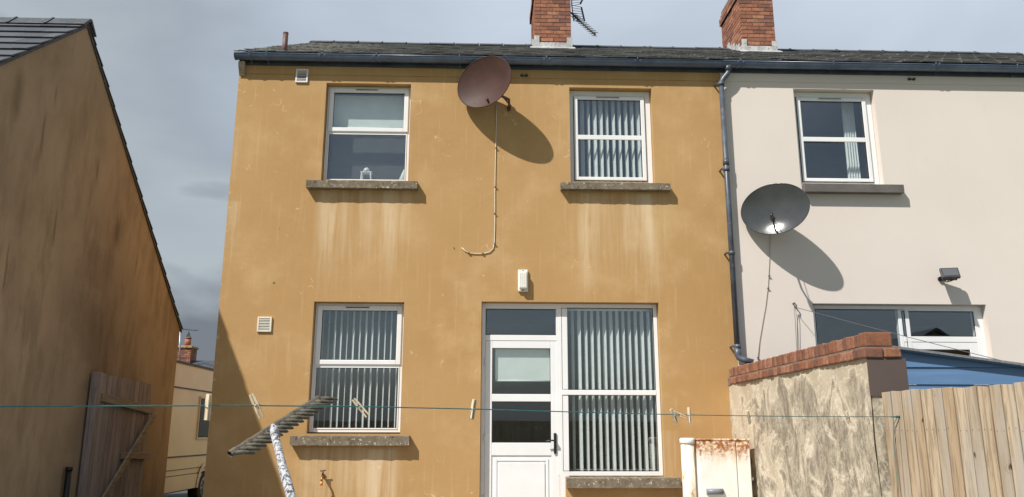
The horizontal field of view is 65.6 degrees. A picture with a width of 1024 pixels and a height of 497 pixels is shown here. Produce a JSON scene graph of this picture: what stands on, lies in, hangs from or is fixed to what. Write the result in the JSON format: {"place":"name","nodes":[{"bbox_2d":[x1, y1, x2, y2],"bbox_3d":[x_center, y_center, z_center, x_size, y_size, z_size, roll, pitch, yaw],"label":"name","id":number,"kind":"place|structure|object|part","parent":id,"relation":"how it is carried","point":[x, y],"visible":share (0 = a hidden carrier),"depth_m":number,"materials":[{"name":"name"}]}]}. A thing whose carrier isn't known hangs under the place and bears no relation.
{"place":"outdoors","nodes":[
{"label":"outdoors","id":0,"kind":"place"},
{"bbox_2d":[0,16,182,496],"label":"gable house","id":1,"kind":"structure","parent":0,"point":[85,290],"depth_m":9.48,"materials":[{"name":"orange paint"}]},
{"bbox_2d":[164,490,187,495],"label":"road","id":2,"kind":"structure","parent":0,"point":[182,493],"depth_m":17.82,"materials":[{"name":"grey asphalt"}]},
{"bbox_2d":[177,331,213,368],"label":"distant house","id":3,"kind":"structure","parent":0,"point":[188,354],"depth_m":32.13,"materials":[{"name":"red brick"}]},
{"bbox_2d":[179,329,196,360],"bbox_3d":[-12.790,3.976,31.145,0.546,1.834,1.514,10,-16,-36],"label":"television aerial","id":4,"kind":"object","parent":3,"relation":"on","point":[180,341],"visible":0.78,"depth_m":31.52,"materials":[{"name":"metal"}]},
{"bbox_2d":[0,0,1023,360],"label":"sky","id":5,"kind":"structure","parent":0,"point":[170,67],"materials":[{"name":"grey"}]},
{"label":"ground","id":6,"kind":"structure","parent":0,"visible":0},
{"bbox_2d":[62,467,72,496],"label":"black waste pipe","id":7,"kind":"object","parent":6,"relation":"on","point":[67,481],"visible":1,"depth_m":9.37,"materials":[{"name":"plastic"}]},
{"bbox_2d":[77,372,155,496],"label":"wooden gate","id":8,"kind":"structure","parent":6,"relation":"on","point":[114,455],"depth_m":10.54,"materials":[{"name":"brown wood"}]},
{"bbox_2d":[164,360,213,496],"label":"caravan","id":9,"kind":"object","parent":6,"relation":"on","point":[187,447],"visible":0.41,"depth_m":14.74,"materials":[{"name":"metal"}]},
{"bbox_2d":[196,396,208,438],"bbox_3d":[-6.018,3.395,15.891,0.029,0.810,1.430,1,-13,-2],"label":"window","id":10,"kind":"structure","parent":9,"relation":"in","point":[202,425],"depth_m":15.36,"materials":[{"name":"grey glass"}]},
{"bbox_2d":[203,0,737,496],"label":"ochre house","id":11,"kind":"structure","parent":6,"relation":"on","point":[599,212],"depth_m":9.99,"materials":[{"name":"paint"}]},
{"bbox_2d":[257,317,271,331],"bbox_3d":[-3.001,0.920,9.638,0.173,0.183,0.021,1,-13,-2],"label":"vent grille","id":12,"kind":"object","parent":11,"relation":"attached to","point":[264,324],"visible":1,"depth_m":9.63,"materials":[{"name":"beige plastic"}]},
{"bbox_2d":[295,69,308,82],"bbox_3d":[-2.745,-2.257,10.385,0.161,0.191,0.021,1,-13,-2],"label":"vent grille","id":13,"kind":"object","parent":11,"relation":"attached to","point":[301,78],"visible":1,"depth_m":10.38,"materials":[{"name":"white plastic"}]},
{"bbox_2d":[320,470,325,485],"bbox_3d":[-2.195,2.652,9.205,0.065,0.173,0.130,1,-13,-2],"label":"garden tap","id":14,"kind":"object","parent":11,"relation":"attached to","point":[322,477],"visible":1,"depth_m":9.17,"materials":[{"name":"gold metal"}]},
{"bbox_2d":[290,303,409,445],"bbox_3d":[-1.900,1.506,9.627,1.387,1.709,0.357,1,-13,-2],"label":"window","id":15,"kind":"structure","parent":11,"relation":"in","point":[327,440],"depth_m":9.68,"materials":[{"name":"white plastic"}]},
{"bbox_2d":[306,86,417,190],"bbox_3d":[-1.893,-1.424,10.335,1.393,1.459,0.407,1,-13,-2],"label":"window","id":16,"kind":"structure","parent":11,"relation":"in","point":[346,115],"depth_m":10.46,"materials":[{"name":"white plastic"}]},
{"bbox_2d":[360,167,372,178],"bbox_3d":[-1.896,-0.948,10.347,0.153,0.220,0.110,1,-13,-2],"label":"lantern","id":17,"kind":"object","parent":11,"relation":"attached to","point":[366,171],"visible":0.59,"depth_m":10.32,"materials":[{"name":"white plastic"}]},
{"bbox_2d":[399,170,404,179],"bbox_3d":[-1.430,-0.931,10.359,0.129,0.207,0.130,1,-13,-2],"label":"cone ornament","id":18,"kind":"object","parent":11,"relation":"on","point":[401,177],"visible":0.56,"depth_m":10.32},
{"bbox_2d":[462,104,496,253],"bbox_3d":[-0.410,-0.910,10.146,0.438,2.009,0.021,1,-13,-2],"label":"satellite cable","id":19,"kind":"object","parent":11,"relation":"attached to","point":[494,197],"visible":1,"depth_m":10.08,"materials":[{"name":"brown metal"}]},
{"bbox_2d":[457,56,511,110],"bbox_3d":[-0.255,-2.080,10.313,0.800,0.674,0.456,-7,-15,28],"label":"satellite dish","id":20,"kind":"object","parent":11,"relation":"attached to","point":[484,81],"visible":1,"depth_m":10.18,"materials":[{"name":"brown metal"}]},
{"bbox_2d":[483,341,559,496],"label":"door","id":21,"kind":"structure","parent":11,"relation":"in","point":[510,469],"depth_m":9.55,"materials":[{"name":"white plastic"}]},
{"bbox_2d":[518,270,527,291],"bbox_3d":[0.138,0.394,9.832,0.126,0.277,0.087,1,-13,-2],"label":"bulkhead light","id":22,"kind":"object","parent":11,"relation":"attached to","point":[522,280],"visible":1,"depth_m":9.80,"materials":[{"name":"white plastic"}]},
{"bbox_2d":[570,0,597,35],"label":"television aerial","id":23,"kind":"object","parent":11,"relation":"attached to","point":[581,22],"visible":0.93,"depth_m":14.65,"materials":[{"name":"metal"}]},
{"bbox_2d":[560,91,670,191],"bbox_3d":[1.316,-1.407,10.409,1.403,1.429,0.349,1,-13,-2],"label":"window","id":24,"kind":"structure","parent":11,"relation":"in","point":[645,183],"depth_m":10.48,"materials":[{"name":"white plastic"}]},
{"bbox_2d":[555,304,680,487],"bbox_3d":[1.259,1.758,9.670,1.426,2.199,0.369,1,-13,-2],"label":"window","id":25,"kind":"structure","parent":11,"relation":"in","point":[601,481],"depth_m":9.75,"materials":[{"name":"white plastic"}]},
{"bbox_2d":[728,332,908,496],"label":"garden wall","id":26,"kind":"structure","parent":6,"relation":"on","point":[859,374],"depth_m":7.01,"materials":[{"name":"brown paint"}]},
{"bbox_2d":[653,0,1023,384],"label":"cream house","id":27,"kind":"structure","parent":6,"relation":"on","point":[903,171],"depth_m":10.37,"materials":[{"name":"paint"}]},
{"bbox_2d":[714,65,753,363],"bbox_3d":[2.797,-0.493,10.085,0.287,3.928,0.128,-5,-14,22],"label":"downpipe","id":28,"kind":"object","parent":27,"relation":"attached to","point":[731,251],"visible":1,"depth_m":10.03,"materials":[{"name":"grey plastic"}]},
{"bbox_2d":[757,249,770,357],"bbox_3d":[3.145,0.593,9.915,0.280,1.594,0.019,1,-13,-2],"label":"satellite cable","id":29,"kind":"object","parent":27,"relation":"attached to","point":[766,300],"visible":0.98,"depth_m":9.91,"materials":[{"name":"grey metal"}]},
{"bbox_2d":[741,183,809,234],"bbox_3d":[3.269,-0.496,9.891,0.543,0.652,0.648,5,-14,-19],"label":"satellite dish","id":30,"kind":"object","parent":27,"relation":"attached to","point":[774,208],"visible":1,"depth_m":9.93,"materials":[{"name":"metal"}]},
{"bbox_2d":[793,92,904,194],"bbox_3d":[4.388,-1.387,10.546,1.291,1.456,0.417,1,-13,-2],"label":"window","id":31,"kind":"structure","parent":27,"relation":"in","point":[853,184],"depth_m":10.53,"materials":[{"name":"white plastic"}]},
{"bbox_2d":[813,305,911,347],"bbox_3d":[4.382,1.736,9.844,1.261,2.077,0.073,1,-13,-2],"label":"window","id":32,"kind":"structure","parent":27,"relation":"in","point":[905,315],"depth_m":10.03,"materials":[{"name":"white plastic"}]},
{"bbox_2d":[904,342,978,384],"bbox_3d":[5.381,2.217,9.760,0.926,2.120,0.046,1,-13,-2],"label":"door","id":33,"kind":"structure","parent":27,"relation":"in","point":[970,347],"depth_m":9.97,"materials":[{"name":"white plastic"}]},
{"bbox_2d":[938,267,960,281],"bbox_3d":[5.467,0.334,9.951,0.211,0.172,0.213,-3,-13,12],"label":"floodlight","id":34,"kind":"object","parent":27,"relation":"attached to","point":[950,274],"visible":1,"depth_m":9.88,"materials":[{"name":"metal"}]},
{"bbox_3d":[3.519,0.714,9.881,0.038,0.086,0.067,1,-13,-2],"label":"wall hook","id":35,"kind":"object","parent":27,"relation":"attached to","visible":0},
{"bbox_2d":[794,307,1022,365],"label":"rope","id":36,"kind":"object","parent":35,"relation":"hanging from","point":[881,330],"visible":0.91,"depth_m":8.86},
{"bbox_2d":[882,382,1023,496],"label":"wooden fence","id":37,"kind":"object","parent":6,"relation":"on","point":[958,442],"visible":1,"depth_m":5.43,"materials":[{"name":"brown wood"}]},
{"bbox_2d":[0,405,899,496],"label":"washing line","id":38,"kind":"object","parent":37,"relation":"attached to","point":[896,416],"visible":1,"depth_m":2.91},
{"bbox_2d":[204,394,211,419],"bbox_3d":[-0.943,0.493,2.471,0.017,0.080,0.024,-3,-13,13],"label":"clothes peg","id":39,"kind":"object","parent":38,"relation":"attached to","point":[207,409],"visible":1,"depth_m":2.47,"materials":[{"name":"brown wood"}]},
{"bbox_2d":[249,393,264,418],"bbox_3d":[-0.829,0.511,2.578,0.025,0.084,0.018,-25,-7,-16],"label":"clothes peg","id":40,"kind":"object","parent":38,"relation":"attached to","point":[257,404],"visible":1,"depth_m":2.57,"materials":[{"name":"brown wood"}]},
{"bbox_2d":[352,398,369,417],"bbox_3d":[-0.541,0.569,2.842,0.024,0.080,0.017,-40,-2,-18],"label":"clothes peg","id":41,"kind":"object","parent":38,"relation":"attached to","point":[360,407],"visible":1,"depth_m":2.84,"materials":[{"name":"brown wood"}]},
{"bbox_2d":[469,399,476,419],"bbox_3d":[-0.155,0.647,3.196,0.017,0.080,0.024,-10,-28,37],"label":"clothes peg","id":42,"kind":"object","parent":38,"relation":"attached to","point":[472,410],"visible":1,"depth_m":3.19,"materials":[{"name":"brown wood"}]},
{"bbox_2d":[670,408,678,423],"bbox_3d":[0.835,0.862,4.085,0.024,0.080,0.017,-22,-3,-25],"label":"clothes peg","id":43,"kind":"object","parent":38,"relation":"attached to","point":[675,419],"visible":1,"depth_m":4.08,"materials":[{"name":"brown wood"}]},
{"bbox_2d":[674,411,685,418],"bbox_3d":[0.859,0.856,4.109,0.080,0.024,0.017,24,-17,-6],"label":"clothes peg","id":44,"kind":"object","parent":38,"relation":"attached to","point":[679,414],"visible":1,"depth_m":4.11,"materials":[{"name":"brown wood"}]},
{"bbox_2d":[687,407,690,422],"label":"clothes peg","id":45,"kind":"object","parent":38,"relation":"attached to","point":[689,414],"visible":1,"depth_m":4.17,"materials":[{"name":"brown wood"}]},
{"bbox_2d":[746,410,750,423],"bbox_3d":[1.360,0.968,4.555,0.017,0.080,0.024,-7,10,27],"label":"clothes peg","id":46,"kind":"object","parent":38,"relation":"attached to","point":[748,417],"visible":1,"depth_m":4.55,"materials":[{"name":"brown wood"}]},
{"bbox_2d":[845,411,850,422],"bbox_3d":[2.273,1.141,5.370,0.024,0.080,0.017,-11,-8,-24],"label":"clothes peg","id":47,"kind":"object","parent":38,"relation":"attached to","point":[848,417],"visible":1,"depth_m":5.37,"materials":[{"name":"brown wood"}]},
{"label":"neighbour patio","id":48,"kind":"structure","parent":0,"visible":0},
{"bbox_2d":[892,346,1023,389],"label":"garden shed","id":49,"kind":"structure","parent":48,"relation":"on","point":[927,369],"depth_m":7.46,"materials":[{"name":"wood"}]},
{"label":"patio","id":50,"kind":"structure","parent":0,"visible":0},
{"bbox_2d":[227,395,337,496],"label":"rake","id":51,"kind":"object","parent":50,"relation":"on","point":[275,430],"visible":0.99,"depth_m":2.83,"materials":[{"name":"plastic"}]},
{"bbox_2d":[679,438,695,496],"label":"post","id":52,"kind":"object","parent":50,"relation":"on","point":[688,468],"visible":1,"depth_m":8.65,"materials":[{"name":"plastic"}]},
{"bbox_2d":[694,439,753,496],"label":"metal cabinet","id":53,"kind":"object","parent":50,"relation":"on","point":[722,467],"visible":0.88,"depth_m":8.61,"materials":[{"name":"white metal"}]},
{"bbox_3d":[2.234,2.698,8.529,0.400,1.218,0.014,1,-13,-2],"label":"door","id":54,"kind":"part","parent":53,"relation":"part of","materials":[{"name":"white metal"}]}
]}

